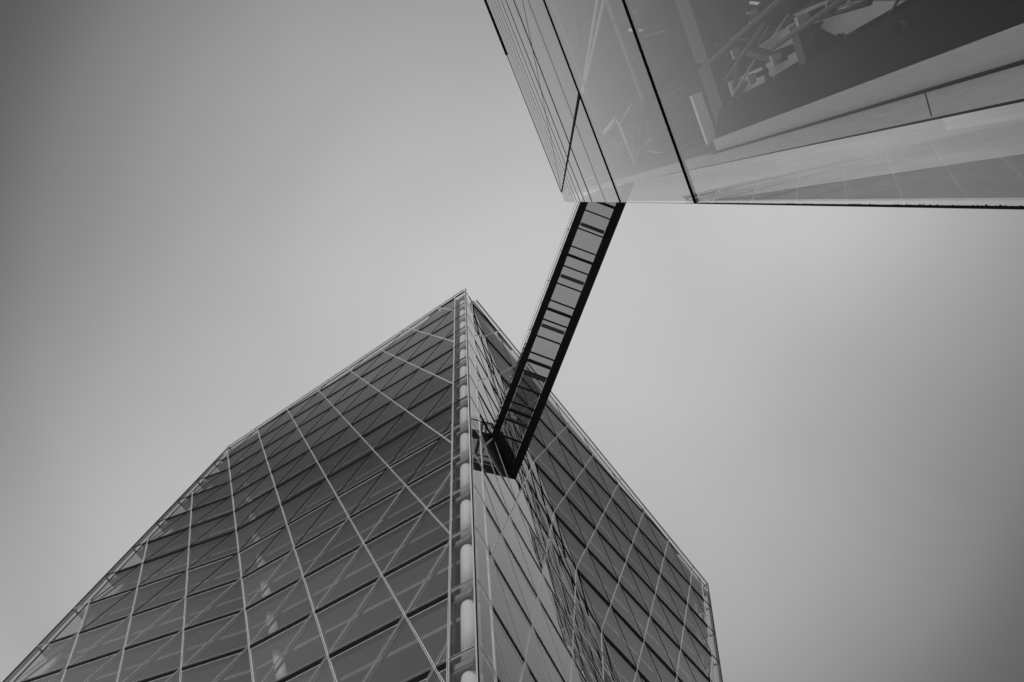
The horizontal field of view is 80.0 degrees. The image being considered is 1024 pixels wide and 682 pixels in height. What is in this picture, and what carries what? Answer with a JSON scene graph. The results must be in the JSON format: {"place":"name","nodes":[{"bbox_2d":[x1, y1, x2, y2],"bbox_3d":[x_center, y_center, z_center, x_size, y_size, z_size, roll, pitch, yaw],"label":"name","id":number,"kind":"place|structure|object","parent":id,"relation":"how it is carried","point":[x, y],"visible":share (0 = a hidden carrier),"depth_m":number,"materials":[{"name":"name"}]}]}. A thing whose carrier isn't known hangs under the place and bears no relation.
{"place":"outdoors","nodes":[
{"label":"outdoors","id":0,"kind":"place"},
{"bbox_2d":[2,288,722,681],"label":"glass tower","id":1,"kind":"structure","parent":0,"point":[382,514],"depth_m":45.36,"materials":[{"name":"grey glass"}]},
{"bbox_2d":[191,503,214,517],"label":"window","id":2,"kind":"structure","parent":1,"relation":"in","point":[195,512],"depth_m":58.41,"materials":[{"name":"grey glass"}]},
{"bbox_2d":[233,474,270,509],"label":"window","id":3,"kind":"structure","parent":1,"relation":"in","point":[241,496],"depth_m":57.10,"materials":[{"name":"grey glass"}]},
{"bbox_2d":[304,416,343,447],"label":"window","id":4,"kind":"structure","parent":1,"relation":"in","point":[311,439],"depth_m":59.23,"materials":[{"name":"grey glass"}]},
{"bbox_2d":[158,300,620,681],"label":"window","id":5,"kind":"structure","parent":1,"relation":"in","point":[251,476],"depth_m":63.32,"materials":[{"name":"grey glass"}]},
{"bbox_2d":[467,294,471,310],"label":"corner window","id":6,"kind":"structure","parent":1,"relation":"in","point":[469,302],"depth_m":70.74,"materials":[{"name":"grey glass"}]},
{"bbox_2d":[467,304,472,322],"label":"corner window","id":7,"kind":"structure","parent":1,"relation":"in","point":[469,312],"depth_m":67.09,"materials":[{"name":"grey glass"}]},
{"bbox_2d":[467,314,473,336],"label":"corner window","id":8,"kind":"structure","parent":1,"relation":"in","point":[470,325],"depth_m":63.50,"materials":[{"name":"grey glass"}]},
{"bbox_2d":[468,328,474,351],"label":"corner window","id":9,"kind":"structure","parent":1,"relation":"in","point":[470,337],"depth_m":59.71,"materials":[{"name":"grey glass"}]},
{"bbox_2d":[468,341,475,367],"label":"corner window","id":10,"kind":"structure","parent":1,"relation":"in","point":[471,352],"depth_m":56.33,"materials":[{"name":"grey glass"}]},
{"bbox_2d":[469,358,476,386],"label":"corner window","id":11,"kind":"structure","parent":1,"relation":"in","point":[472,371],"depth_m":52.59,"materials":[{"name":"grey glass"}]},
{"bbox_2d":[470,377,478,409],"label":"corner window","id":12,"kind":"structure","parent":1,"relation":"in","point":[473,390],"depth_m":49.03,"materials":[{"name":"grey glass"}]},
{"bbox_2d":[470,397,479,433],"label":"corner window","id":13,"kind":"structure","parent":1,"relation":"in","point":[474,411],"depth_m":45.49,"materials":[{"name":"grey glass"}]},
{"bbox_2d":[471,422,481,464],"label":"corner window","id":14,"kind":"structure","parent":1,"relation":"in","point":[476,442],"depth_m":41.85,"materials":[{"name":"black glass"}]},
{"bbox_2d":[472,450,483,499],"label":"corner window","id":15,"kind":"structure","parent":1,"relation":"in","point":[477,468],"depth_m":38.19,"materials":[{"name":"grey glass"}]},
{"bbox_2d":[474,486,486,544],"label":"corner window","id":16,"kind":"structure","parent":1,"relation":"in","point":[480,521],"depth_m":34.66,"materials":[{"name":"grey glass"}]},
{"bbox_2d":[475,528,488,566],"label":"corner window","id":17,"kind":"structure","parent":1,"relation":"in","point":[483,547],"depth_m":32.39,"materials":[{"name":"grey glass"}]},
{"bbox_2d":[484,474,507,530],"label":"window","id":18,"kind":"structure","parent":1,"relation":"in","point":[502,516],"depth_m":38.76,"materials":[{"name":"grey glass"}]},
{"bbox_2d":[482,447,514,513],"bbox_3d":[-0.928,9.844,42.478,0.191,3.800,5.200,-27,-80,9],"label":"window","id":19,"kind":"structure","parent":1,"relation":"in","point":[487,465],"depth_m":42.34,"materials":[{"name":"grey glass"}]},
{"bbox_2d":[486,439,520,498],"bbox_3d":[-0.579,9.648,46.318,0.207,3.801,5.743,-26,-80,9],"label":"window","id":20,"kind":"structure","parent":1,"relation":"in","point":[491,446],"depth_m":46.09,"materials":[{"name":"glass"}]},
{"bbox_2d":[496,568,530,648],"bbox_3d":[-0.082,13.979,31.662,0.210,3.800,5.046,-26,-80,9],"label":"window","id":21,"kind":"structure","parent":1,"relation":"in","point":[524,628],"depth_m":32.54,"materials":[{"name":"grey glass"}]},
{"bbox_2d":[492,535,535,620],"bbox_3d":[0.232,13.715,35.489,0.215,3.800,5.744,-26,-80,9],"label":"window","id":22,"kind":"structure","parent":1,"relation":"in","point":[500,554],"depth_m":35.20,"materials":[{"name":"grey glass"}]},
{"bbox_2d":[502,517,541,593],"bbox_3d":[0.706,13.755,39.376,0.183,3.801,5.742,-27,-80,9],"label":"window","id":23,"kind":"structure","parent":1,"relation":"in","point":[509,533],"depth_m":39.15,"materials":[{"name":"grey glass"}]},
{"bbox_2d":[510,502,544,569],"bbox_3d":[1.181,13.795,43.262,0.212,3.800,5.743,-26,-80,9],"label":"window","id":24,"kind":"structure","parent":1,"relation":"in","point":[516,516],"depth_m":43.03,"materials":[{"name":"grey glass"}]},
{"bbox_2d":[517,490,548,550],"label":"window","id":25,"kind":"structure","parent":1,"relation":"in","point":[521,500],"depth_m":46.96,"materials":[{"name":"grey glass"}]},
{"bbox_2d":[526,627,561,681],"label":"window","id":26,"kind":"structure","parent":1,"relation":"in","point":[534,659],"depth_m":32.28,"materials":[{"name":"grey glass"}]},
{"bbox_2d":[533,599,571,681],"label":"window","id":27,"kind":"structure","parent":1,"relation":"in","point":[540,624],"depth_m":36.09,"materials":[{"name":"grey glass"}]},
{"bbox_2d":[538,575,572,652],"bbox_3d":[2.940,17.941,40.207,0.197,3.800,5.743,-26,-80,9],"label":"window","id":28,"kind":"structure","parent":1,"relation":"in","point":[544,595],"depth_m":39.97,"materials":[{"name":"grey glass"}]},
{"bbox_2d":[543,556,573,623],"bbox_3d":[3.415,17.981,44.093,0.184,3.802,5.742,-27,-80,9],"label":"window","id":29,"kind":"structure","parent":1,"relation":"in","point":[547,571],"depth_m":43.88,"materials":[{"name":"grey glass"}]},
{"bbox_2d":[492,202,625,478],"bbox_3d":[3.148,-1.336,46.836,3.180,3.400,25.233,20,-77,-1],"label":"footbridge","id":30,"kind":"object","parent":1,"relation":"attached to","point":[580,257],"visible":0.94,"depth_m":45.28,"materials":[{"name":"black metal"}]},
{"bbox_2d":[572,661,583,681],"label":"window","id":31,"kind":"structure","parent":1,"relation":"in","point":[575,677],"depth_m":37.58,"materials":[{"name":"grey glass"}]},
{"bbox_2d":[573,631,601,681],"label":"window","id":32,"kind":"structure","parent":1,"relation":"in","point":[578,656],"depth_m":40.92,"materials":[{"name":"grey glass"}]},
{"bbox_2d":[574,608,602,676],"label":"window","id":33,"kind":"structure","parent":1,"relation":"in","point":[578,627],"depth_m":44.71,"materials":[{"name":"grey glass"}]},
{"bbox_2d":[603,658,615,681],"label":"window","id":34,"kind":"structure","parent":1,"relation":"in","point":[607,678],"depth_m":45.91,"materials":[{"name":"grey glass"}]},
{"bbox_2d":[0,0,1023,681],"label":"sky","id":35,"kind":"structure","parent":0,"point":[211,211],"materials":[{"name":"grey"}]},
{"label":"ground","id":36,"kind":"structure","parent":0,"visible":0},
{"bbox_2d":[484,0,1023,209],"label":"glass building","id":37,"kind":"structure","parent":36,"relation":"on","point":[638,101],"depth_m":10.62,"materials":[{"name":"grey glass"}]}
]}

